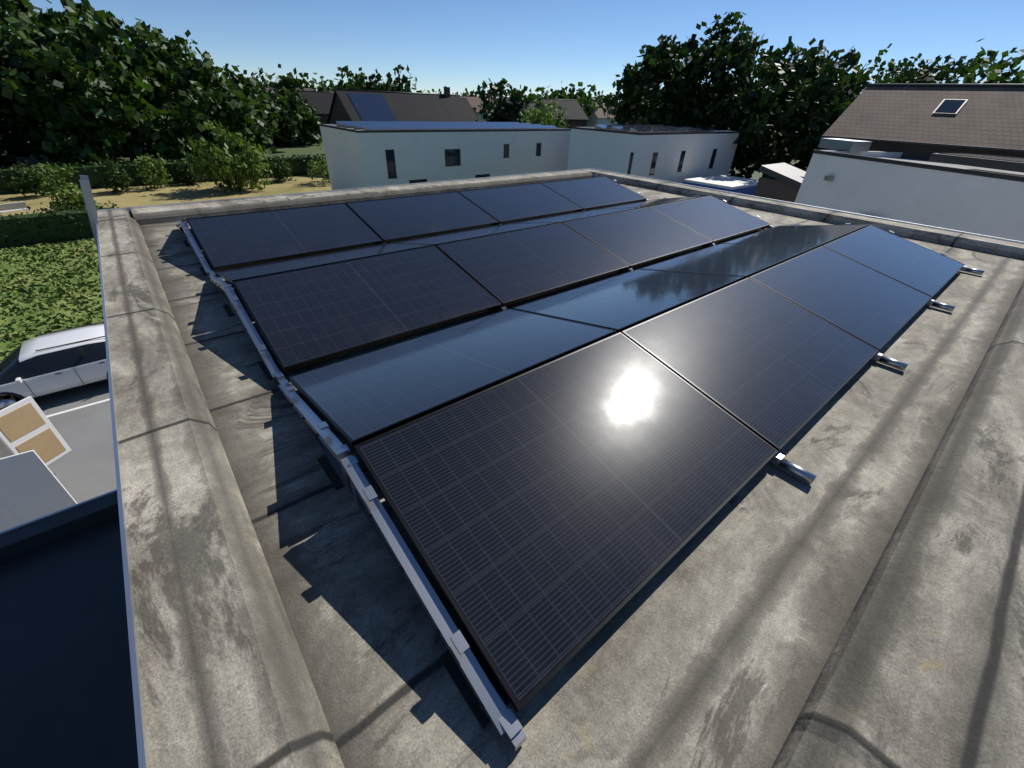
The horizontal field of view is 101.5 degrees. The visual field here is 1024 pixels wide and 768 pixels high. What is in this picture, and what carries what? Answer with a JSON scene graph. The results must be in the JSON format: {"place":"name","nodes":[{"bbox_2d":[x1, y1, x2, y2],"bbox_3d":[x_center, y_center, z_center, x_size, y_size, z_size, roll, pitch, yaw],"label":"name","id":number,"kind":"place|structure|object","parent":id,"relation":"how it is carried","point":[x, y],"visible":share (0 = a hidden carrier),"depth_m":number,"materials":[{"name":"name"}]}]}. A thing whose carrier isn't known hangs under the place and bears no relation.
{"place":"outdoors","nodes":[
{"label":"outdoors","id":0,"kind":"place"},
{"bbox_2d":[0,489,138,767],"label":"flat roof","id":1,"kind":"structure","parent":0,"point":[66,695],"depth_m":4.23,"materials":[{"name":"black"}]},
{"bbox_2d":[34,380,116,502],"bbox_3d":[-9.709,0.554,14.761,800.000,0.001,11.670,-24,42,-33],"label":"pavement","id":2,"kind":"structure","parent":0,"point":[83,469],"depth_m":12.88,"materials":[{"name":"grey concrete"}]},
{"bbox_2d":[0,396,77,531],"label":"white van open doors","id":3,"kind":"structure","parent":2,"relation":"on","point":[33,444],"depth_m":9.77,"materials":[{"name":"white paint"}]},
{"bbox_2d":[0,321,107,409],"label":"white suv","id":4,"kind":"object","parent":2,"relation":"on","point":[41,365],"visible":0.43,"depth_m":13.96,"materials":[{"name":"white paint"}]},
{"bbox_2d":[46,398,109,416],"bbox_3d":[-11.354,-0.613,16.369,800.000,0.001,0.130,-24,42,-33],"label":"road markings","id":5,"kind":"object","parent":2,"relation":"on","point":[77,408],"depth_m":14.05,"materials":[{"name":"white paint"}]},
{"bbox_2d":[0,175,331,215],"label":"garden lawn","id":6,"kind":"structure","parent":0,"point":[134,196],"depth_m":42.65,"materials":[{"name":"beige sand"}]},
{"bbox_2d":[0,201,29,214],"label":"garden bench","id":7,"kind":"object","parent":6,"relation":"on","point":[15,206],"visible":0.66,"depth_m":33.02,"materials":[{"name":"white"}]},
{"bbox_2d":[8,167,54,196],"bbox_3d":[-44.342,-18.576,38.672,3.487,2.655,2.964,-24,42,-33],"label":"garden shrub","id":8,"kind":"object","parent":6,"relation":"on","point":[36,188],"visible":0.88,"depth_m":38.43,"materials":[{"name":"green plant"}]},
{"bbox_2d":[30,162,105,211],"bbox_3d":[-35.620,-15.280,33.634,4.020,4.806,3.541,-13,37,-21],"label":"conifer shrub","id":9,"kind":"object","parent":6,"relation":"on","point":[67,195],"visible":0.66,"depth_m":33.16,"materials":[{"name":"green plant"}]},
{"bbox_2d":[95,157,132,192],"bbox_3d":[-39.304,-20.674,41.428,2.950,3.192,3.397,-24,42,-33],"label":"garden shrub","id":10,"kind":"object","parent":6,"relation":"on","point":[121,180],"visible":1,"depth_m":41.32,"materials":[{"name":"green plant"}]},
{"bbox_2d":[134,153,177,189],"bbox_3d":[-37.631,-22.277,44.001,3.404,3.790,3.841,-24,42,-33],"label":"garden shrub","id":11,"kind":"object","parent":6,"relation":"on","point":[159,178],"visible":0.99,"depth_m":43.55,"materials":[{"name":"green plant"}]},
{"bbox_2d":[174,161,204,184],"bbox_3d":[-35.911,-23.271,46.492,3.076,2.737,2.596,-24,42,-33],"label":"garden shrub","id":12,"kind":"object","parent":6,"relation":"on","point":[184,174],"visible":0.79,"depth_m":46.17,"materials":[{"name":"green plant"}]},
{"bbox_2d":[178,120,271,191],"bbox_3d":[-29.963,-23.387,43.803,8.198,7.442,7.306,-24,42,-33],"label":"willow shrub","id":13,"kind":"object","parent":6,"relation":"on","point":[215,159],"visible":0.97,"depth_m":42.82,"materials":[{"name":"green plant"}]},
{"bbox_2d":[265,157,296,181],"bbox_3d":[-27.730,-25.473,50.035,3.064,3.221,3.481,-24,42,-33],"label":"garden shrub","id":14,"kind":"object","parent":6,"relation":"on","point":[285,168],"visible":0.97,"depth_m":49.57,"materials":[{"name":"green plant"}]},
{"bbox_2d":[305,148,329,182],"bbox_3d":[-21.896,-25.998,50.086,5.320,3.971,4.515,-10,36,-17],"label":"garden shrub","id":15,"kind":"object","parent":6,"relation":"on","point":[317,166],"visible":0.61,"depth_m":49.32,"materials":[{"name":"green plant"}]},
{"bbox_2d":[97,209,344,767],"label":"roof parapet","id":16,"kind":"structure","parent":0,"point":[226,680],"depth_m":1.53,"materials":[{"name":"grey concrete"}]},
{"bbox_2d":[297,90,333,141],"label":"distant house","id":17,"kind":"structure","parent":0,"point":[321,101],"depth_m":90.70,"materials":[{"name":"brick"}]},
{"bbox_2d":[131,170,592,224],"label":"roof parapet","id":18,"kind":"structure","parent":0,"point":[151,215],"depth_m":7.14,"materials":[{"name":"grey concrete"}]},
{"bbox_2d":[1,119,806,179],"bbox_3d":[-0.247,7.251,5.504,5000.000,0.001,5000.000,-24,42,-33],"label":"ground","id":19,"kind":"structure","parent":0,"point":[301,150],"depth_m":72.01,"materials":[{"name":"beige sand"}]},
{"bbox_2d":[0,78,43,141],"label":"tree","id":20,"kind":"object","parent":19,"relation":"on","point":[2,139],"visible":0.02,"depth_m":58.69,"materials":[{"name":"green plant"}]},
{"bbox_2d":[0,13,83,168],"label":"tree","id":21,"kind":"object","parent":19,"relation":"on","point":[18,138],"visible":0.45,"depth_m":46.99,"materials":[{"name":"green plant"}]},
{"bbox_2d":[0,237,103,360],"bbox_3d":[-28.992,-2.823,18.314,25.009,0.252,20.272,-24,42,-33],"label":"ground cover plants","id":22,"kind":"object","parent":19,"relation":"on","point":[33,274],"visible":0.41,"depth_m":21.80,"materials":[{"name":"green plant"}]},
{"bbox_2d":[0,200,118,248],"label":"hedge","id":23,"kind":"object","parent":19,"relation":"on","point":[27,229],"visible":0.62,"depth_m":27.57,"materials":[{"name":"green plant"}]},
{"bbox_2d":[0,0,150,150],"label":"tree","id":24,"kind":"object","parent":19,"relation":"on","point":[17,9],"visible":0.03,"depth_m":53.88,"materials":[{"name":"green plant"}]},
{"bbox_2d":[0,0,229,165],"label":"tree","id":25,"kind":"object","parent":19,"relation":"on","point":[70,45],"visible":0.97,"depth_m":46.35,"materials":[{"name":"green plant"}]},
{"bbox_2d":[114,39,173,144],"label":"tree","id":26,"kind":"object","parent":19,"relation":"on","point":[154,97],"depth_m":65.17,"materials":[{"name":"green plant"}]},
{"bbox_2d":[0,153,327,193],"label":"hedge","id":27,"kind":"object","parent":19,"relation":"on","point":[95,171],"visible":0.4,"depth_m":43.88,"materials":[{"name":"green plant"}]},
{"bbox_2d":[127,29,279,161],"bbox_3d":[-44.047,-38.914,58.441,19.055,16.984,16.914,-3,34,-7],"label":"tree","id":28,"kind":"object","parent":19,"relation":"on","point":[237,111],"visible":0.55,"depth_m":56.19,"materials":[{"name":"green plant"}]},
{"bbox_2d":[203,81,299,151],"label":"tree","id":29,"kind":"object","parent":19,"relation":"on","point":[286,124],"visible":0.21,"depth_m":70.78,"materials":[{"name":"green plant"}]},
{"bbox_2d":[254,73,277,86],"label":"distant tree","id":30,"kind":"object","parent":19,"relation":"on","point":[269,77],"visible":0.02,"depth_m":156.01,"materials":[{"name":"green plant"}]},
{"bbox_2d":[243,64,321,95],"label":"distant tree","id":31,"kind":"object","parent":19,"relation":"on","point":[287,81],"visible":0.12,"depth_m":102.91,"materials":[{"name":"green plant"}]},
{"bbox_2d":[254,86,323,146],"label":"tree","id":32,"kind":"object","parent":19,"relation":"on","point":[302,115],"visible":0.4,"depth_m":81.84,"materials":[{"name":"green plant"}]},
{"bbox_2d":[265,87,312,95],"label":"distant house","id":33,"kind":"structure","parent":19,"relation":"on","point":[277,89],"depth_m":103.17,"materials":[{"name":"ceramic"}]},
{"bbox_2d":[268,67,339,90],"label":"distant tree","id":34,"kind":"object","parent":19,"relation":"on","point":[306,83],"visible":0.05,"depth_m":113.94,"materials":[{"name":"green plant"}]},
{"bbox_2d":[312,72,361,91],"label":"distant tree","id":35,"kind":"object","parent":19,"relation":"on","point":[331,85],"visible":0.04,"depth_m":108.98,"materials":[{"name":"green plant"}]},
{"bbox_2d":[333,65,375,89],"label":"distant tree","id":36,"kind":"object","parent":19,"relation":"on","point":[361,78],"visible":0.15,"depth_m":119.14,"materials":[{"name":"green plant"}]},
{"bbox_2d":[362,64,424,92],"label":"distant tree","id":37,"kind":"object","parent":19,"relation":"on","point":[393,87],"visible":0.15,"depth_m":110.64,"materials":[{"name":"green plant"}]},
{"bbox_2d":[327,87,475,123],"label":"slate roof house","id":38,"kind":"structure","parent":19,"relation":"on","point":[362,105],"depth_m":59.04,"materials":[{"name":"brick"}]},
{"bbox_2d":[319,121,570,189],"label":"white house","id":39,"kind":"structure","parent":19,"relation":"on","point":[360,154],"depth_m":42.70,"materials":[{"name":"grey paint"}]},
{"bbox_2d":[427,86,477,96],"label":"distant tree","id":40,"kind":"object","parent":19,"relation":"on","point":[433,90],"visible":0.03,"depth_m":188.16,"materials":[{"name":"green plant"}]},
{"bbox_2d":[460,86,492,96],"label":"distant tree","id":41,"kind":"object","parent":19,"relation":"on","point":[471,93],"visible":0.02,"depth_m":144.08,"materials":[{"name":"green plant"}]},
{"bbox_2d":[473,78,534,122],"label":"distant tree","id":42,"kind":"object","parent":19,"relation":"on","point":[499,87],"visible":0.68,"depth_m":113.31,"materials":[{"name":"green plant"}]},
{"bbox_2d":[493,97,536,122],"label":"distant house","id":43,"kind":"structure","parent":19,"relation":"on","point":[515,117],"depth_m":113.76,"materials":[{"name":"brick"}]},
{"bbox_2d":[502,88,543,102],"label":"distant tree","id":44,"kind":"object","parent":19,"relation":"on","point":[542,92],"visible":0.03,"depth_m":153.19,"materials":[{"name":"green plant"}]},
{"bbox_2d":[517,97,569,127],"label":"green tree","id":45,"kind":"object","parent":19,"relation":"on","point":[534,118],"visible":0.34,"depth_m":75.40,"materials":[{"name":"green plant"}]},
{"bbox_2d":[523,82,601,116],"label":"distant tree","id":46,"kind":"object","parent":19,"relation":"on","point":[580,96],"visible":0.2,"depth_m":113.85,"materials":[{"name":"green plant"}]},
{"bbox_2d":[570,88,602,106],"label":"distant tree","id":47,"kind":"object","parent":19,"relation":"on","point":[595,96],"visible":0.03,"depth_m":139.93,"materials":[{"name":"green plant"}]},
{"bbox_2d":[581,101,616,126],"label":"distant house","id":48,"kind":"structure","parent":19,"relation":"on","point":[597,117],"depth_m":121.03,"materials":[{"name":"ceramic"}]},
{"bbox_2d":[597,77,652,124],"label":"distant tree","id":49,"kind":"object","parent":19,"relation":"on","point":[612,121],"visible":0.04,"depth_m":126.25,"materials":[{"name":"green plant"}]},
{"bbox_2d":[596,34,714,126],"bbox_3d":[19.513,-36.894,56.821,14.952,16.812,14.510,-24,42,-33],"label":"tree","id":50,"kind":"object","parent":19,"relation":"on","point":[662,62],"visible":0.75,"depth_m":52.43,"materials":[{"name":"green plant"}]},
{"bbox_2d":[652,12,788,169],"bbox_3d":[27.446,-36.755,55.186,15.238,19.068,15.085,-24,42,-33],"label":"tree","id":51,"kind":"object","parent":19,"relation":"on","point":[738,53],"visible":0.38,"depth_m":51.32,"materials":[{"name":"green plant"}]},
{"bbox_2d":[683,175,757,195],"bbox_3d":[22.091,-19.802,44.053,7.560,3.020,5.160,-24,42,-33],"label":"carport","id":52,"kind":"object","parent":19,"relation":"on","point":[745,186],"visible":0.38,"depth_m":42.04,"materials":[{"name":"blue"}]},
{"bbox_2d":[753,163,805,202],"bbox_3d":[16.659,-10.118,26.406,3.300,6.446,2.886,-24,42,-33],"label":"dark brick annex","id":53,"kind":"object","parent":19,"relation":"on","point":[782,181],"visible":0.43,"depth_m":24.49,"materials":[{"name":"grey"}]},
{"bbox_2d":[715,46,857,178],"bbox_3d":[30.527,-28.972,48.440,15.198,16.425,14.189,9,35,10],"label":"tree","id":54,"kind":"object","parent":19,"relation":"on","point":[772,113],"visible":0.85,"depth_m":45.84,"materials":[{"name":"green plant"}]},
{"bbox_2d":[736,36,870,171],"bbox_3d":[37.143,-35.181,55.677,14.508,16.497,13.639,17,37,20],"label":"tree","id":55,"kind":"object","parent":19,"relation":"on","point":[851,58],"visible":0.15,"depth_m":50.53,"materials":[{"name":"green plant"}]},
{"bbox_2d":[805,53,930,162],"bbox_3d":[40.298,-27.996,47.311,13.389,14.809,13.785,-24,42,-33],"label":"tree","id":56,"kind":"object","parent":19,"relation":"on","point":[908,75],"visible":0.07,"depth_m":42.43,"materials":[{"name":"green plant"}]},
{"bbox_2d":[828,43,935,107],"bbox_3d":[46.832,-36.326,58.095,14.368,16.471,14.734,-6,35,-12],"label":"tree","id":57,"kind":"object","parent":19,"relation":"on","point":[891,63],"visible":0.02,"depth_m":53.34,"materials":[{"name":"green plant"}]},
{"bbox_2d":[847,38,984,101],"bbox_3d":[45.202,-30.594,50.002,14.177,16.001,15.475,4,34,3],"label":"tree","id":58,"kind":"object","parent":19,"relation":"on","point":[946,70],"visible":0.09,"depth_m":45.50,"materials":[{"name":"green plant"}]},
{"bbox_2d":[953,46,1023,83],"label":"tree","id":59,"kind":"object","parent":19,"relation":"on","point":[993,71],"visible":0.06,"depth_m":36.99,"materials":[{"name":"green plant"}]},
{"bbox_2d":[461,97,478,121],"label":"distant house","id":60,"kind":"structure","parent":0,"point":[469,107],"depth_m":92.33,"materials":[{"name":"brick"}]},
{"bbox_2d":[463,96,495,121],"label":"distant house","id":61,"kind":"structure","parent":0,"point":[473,101],"depth_m":129.90,"materials":[{"name":"ceramic"}]},
{"bbox_2d":[0,0,1023,101],"label":"sky","id":62,"kind":"structure","parent":0,"point":[457,45],"materials":[{"name":"blue"}]},
{"bbox_2d":[528,98,589,128],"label":"distant house","id":63,"kind":"structure","parent":0,"point":[577,116],"depth_m":103.15,"materials":[{"name":"brick"}]},
{"bbox_2d":[634,106,653,124],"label":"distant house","id":64,"kind":"structure","parent":0,"point":[637,122],"depth_m":96.37,"materials":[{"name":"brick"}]},
{"bbox_2d":[567,125,740,183],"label":"white house","id":65,"kind":"structure","parent":0,"point":[676,153],"depth_m":42.03,"materials":[{"name":"grey paint"}]},
{"bbox_2d":[582,169,1023,259],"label":"roof parapet","id":66,"kind":"structure","parent":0,"point":[980,243],"depth_m":7.32,"materials":[{"name":"grey concrete"}]},
{"bbox_2d":[771,281,1023,767],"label":"roof parapet","id":67,"kind":"structure","parent":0,"point":[923,667],"depth_m":1.47,"materials":[{"name":"grey concrete"}]},
{"bbox_2d":[794,138,1023,241],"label":"neighbour block","id":68,"kind":"structure","parent":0,"point":[981,194],"depth_m":17.74,"materials":[{"name":"grey paint"}]},
{"bbox_2d":[821,83,1023,159],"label":"tiled house","id":69,"kind":"structure","parent":0,"point":[920,121],"depth_m":22.36,"materials":[{"name":"tile"}]},
{"label":"forecourt paving","id":70,"kind":"structure","parent":0,"visible":0},
{"bbox_2d":[79,175,98,250],"bbox_3d":[-5.953,1.119,6.937,1.644,8.144,0.448,-24,42,-33],"label":"post","id":71,"kind":"object","parent":70,"relation":"on","point":[88,198],"visible":0.06,"depth_m":5.10,"materials":[{"name":"grey metal"}]},
{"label":"building walls","id":72,"kind":"object","parent":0,"visible":0},
{"bbox_2d":[96,168,1023,767],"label":"roof edge trim","id":73,"kind":"structure","parent":72,"relation":"on","point":[138,706],"depth_m":1.85,"materials":[{"name":"grey metal"}]},
{"bbox_2d":[139,183,1023,767],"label":"flat roof","id":74,"kind":"structure","parent":72,"relation":"on","point":[711,643],"depth_m":1.71,"materials":[{"name":"grey concrete"}]},
{"bbox_2d":[176,180,983,750],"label":"panel mounting rails","id":75,"kind":"object","parent":74,"relation":"on","point":[474,680],"visible":0.48,"depth_m":1.65,"materials":[{"name":"silver metal"}]},
{"bbox_2d":[181,203,340,222],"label":"solar panel","id":76,"kind":"object","parent":75,"relation":"on","point":[185,220],"visible":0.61,"depth_m":5.17,"materials":[{"name":"black glass"}]},
{"bbox_2d":[187,203,382,270],"bbox_3d":[-2.649,-1.809,4.971,1.815,0.280,1.115,-24,42,-33],"label":"solar panel","id":77,"kind":"object","parent":75,"relation":"on","point":[233,241],"visible":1,"depth_m":4.86,"materials":[{"name":"black glass"}]},
{"bbox_2d":[216,243,432,283],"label":"solar panel","id":78,"kind":"object","parent":75,"relation":"on","point":[256,270],"visible":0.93,"depth_m":4.05,"materials":[{"name":"black glass"}]},
{"bbox_2d":[232,245,501,372],"bbox_3d":[-1.141,-0.742,3.495,1.815,0.280,1.115,-24,42,-33],"label":"solar panel","id":79,"kind":"object","parent":75,"relation":"on","point":[307,316],"visible":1,"depth_m":3.36,"materials":[{"name":"black glass"}]},
{"bbox_2d":[345,191,455,203],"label":"solar panel","id":80,"kind":"object","parent":75,"relation":"on","point":[396,197],"visible":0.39,"depth_m":6.19,"materials":[{"name":"black glass"}]},
{"bbox_2d":[346,192,498,242],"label":"solar panel","id":81,"kind":"object","parent":75,"relation":"on","point":[394,219],"visible":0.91,"depth_m":5.87,"materials":[{"name":"black glass"}]},
{"bbox_2d":[289,309,616,448],"bbox_3d":[-0.353,-0.185,2.724,1.815,0.280,1.115,-24,42,-33],"label":"solar panel","id":82,"kind":"object","parent":75,"relation":"on","point":[356,400],"visible":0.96,"depth_m":2.52,"materials":[{"name":"black glass"}]},
{"bbox_2d":[390,222,559,245],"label":"solar panel","id":83,"kind":"object","parent":75,"relation":"on","point":[435,240],"visible":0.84,"depth_m":5.08,"materials":[{"name":"black glass"}]},
{"bbox_2d":[456,183,536,191],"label":"solar panel","id":84,"kind":"object","parent":75,"relation":"on","point":[496,187],"visible":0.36,"depth_m":7.18,"materials":[{"name":"black glass"}]},
{"bbox_2d":[458,183,582,223],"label":"solar panel","id":85,"kind":"object","parent":75,"relation":"on","point":[507,204],"visible":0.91,"depth_m":6.88,"materials":[{"name":"black glass"}]},
{"bbox_2d":[436,223,628,305],"bbox_3d":[0.271,-1.359,4.492,1.815,0.280,1.115,-24,42,-33],"label":"solar panel","id":86,"kind":"object","parent":75,"relation":"on","point":[507,268],"visible":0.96,"depth_m":4.38,"materials":[{"name":"black glass"}]},
{"bbox_2d":[354,332,777,711],"bbox_3d":[0.367,0.324,2.019,1.815,0.280,1.115,-24,42,-33],"label":"solar panel","id":87,"kind":"object","parent":75,"relation":"on","point":[554,517],"visible":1,"depth_m":1.80,"materials":[{"name":"black glass"}]},
{"bbox_2d":[506,207,644,223],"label":"solar panel","id":88,"kind":"object","parent":75,"relation":"on","point":[561,218],"visible":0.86,"depth_m":6.09,"materials":[{"name":"black glass"}]},
{"bbox_2d":[541,177,646,209],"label":"solar panel","id":89,"kind":"object","parent":75,"relation":"on","point":[592,193],"visible":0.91,"depth_m":7.88,"materials":[{"name":"black glass"}]},
{"bbox_2d":[512,269,744,332],"bbox_3d":[1.058,-0.802,3.721,1.815,0.280,1.115,-24,42,-33],"label":"solar panel","id":90,"kind":"object","parent":75,"relation":"on","point":[623,302],"visible":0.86,"depth_m":3.57,"materials":[{"name":"black glass"}]},
{"bbox_2d":[563,207,712,267],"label":"solar panel","id":91,"kind":"object","parent":75,"relation":"on","point":[636,237],"visible":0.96,"depth_m":5.39,"materials":[{"name":"black glass"}]},
{"bbox_2d":[591,196,706,209],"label":"solar panel","id":92,"kind":"object","parent":75,"relation":"on","point":[652,202],"visible":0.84,"depth_m":7.10,"materials":[{"name":"black glass"}]},
{"bbox_2d":[649,196,770,242],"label":"solar panel","id":93,"kind":"object","parent":75,"relation":"on","point":[713,219],"visible":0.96,"depth_m":6.40,"materials":[{"name":"black glass"}]},
{"bbox_2d":[640,244,819,278],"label":"solar panel","id":94,"kind":"object","parent":75,"relation":"on","point":[746,260],"visible":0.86,"depth_m":4.60,"materials":[{"name":"black glass"}]},
{"bbox_2d":[622,278,878,450],"bbox_3d":[1.779,-0.293,3.016,1.815,0.280,1.115,-24,42,-33],"label":"solar panel","id":95,"kind":"object","parent":75,"relation":"on","point":[777,372],"visible":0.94,"depth_m":2.87,"materials":[{"name":"black glass"}]},
{"bbox_2d":[722,224,868,246],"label":"solar panel","id":96,"kind":"object","parent":75,"relation":"on","point":[821,235],"visible":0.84,"depth_m":5.61,"materials":[{"name":"black glass"}]},
{"bbox_2d":[749,246,931,349],"bbox_3d":[3.191,-0.909,4.013,1.815,0.280,1.115,-24,42,-33],"label":"solar panel","id":97,"kind":"object","parent":75,"relation":"on","point":[871,307],"visible":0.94,"depth_m":3.90,"materials":[{"name":"black glass"}]},
{"bbox_2d":[823,225,964,296],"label":"solar panel","id":98,"kind":"object","parent":75,"relation":"on","point":[929,272],"visible":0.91,"depth_m":4.92,"materials":[{"name":"black glass"}]}
]}

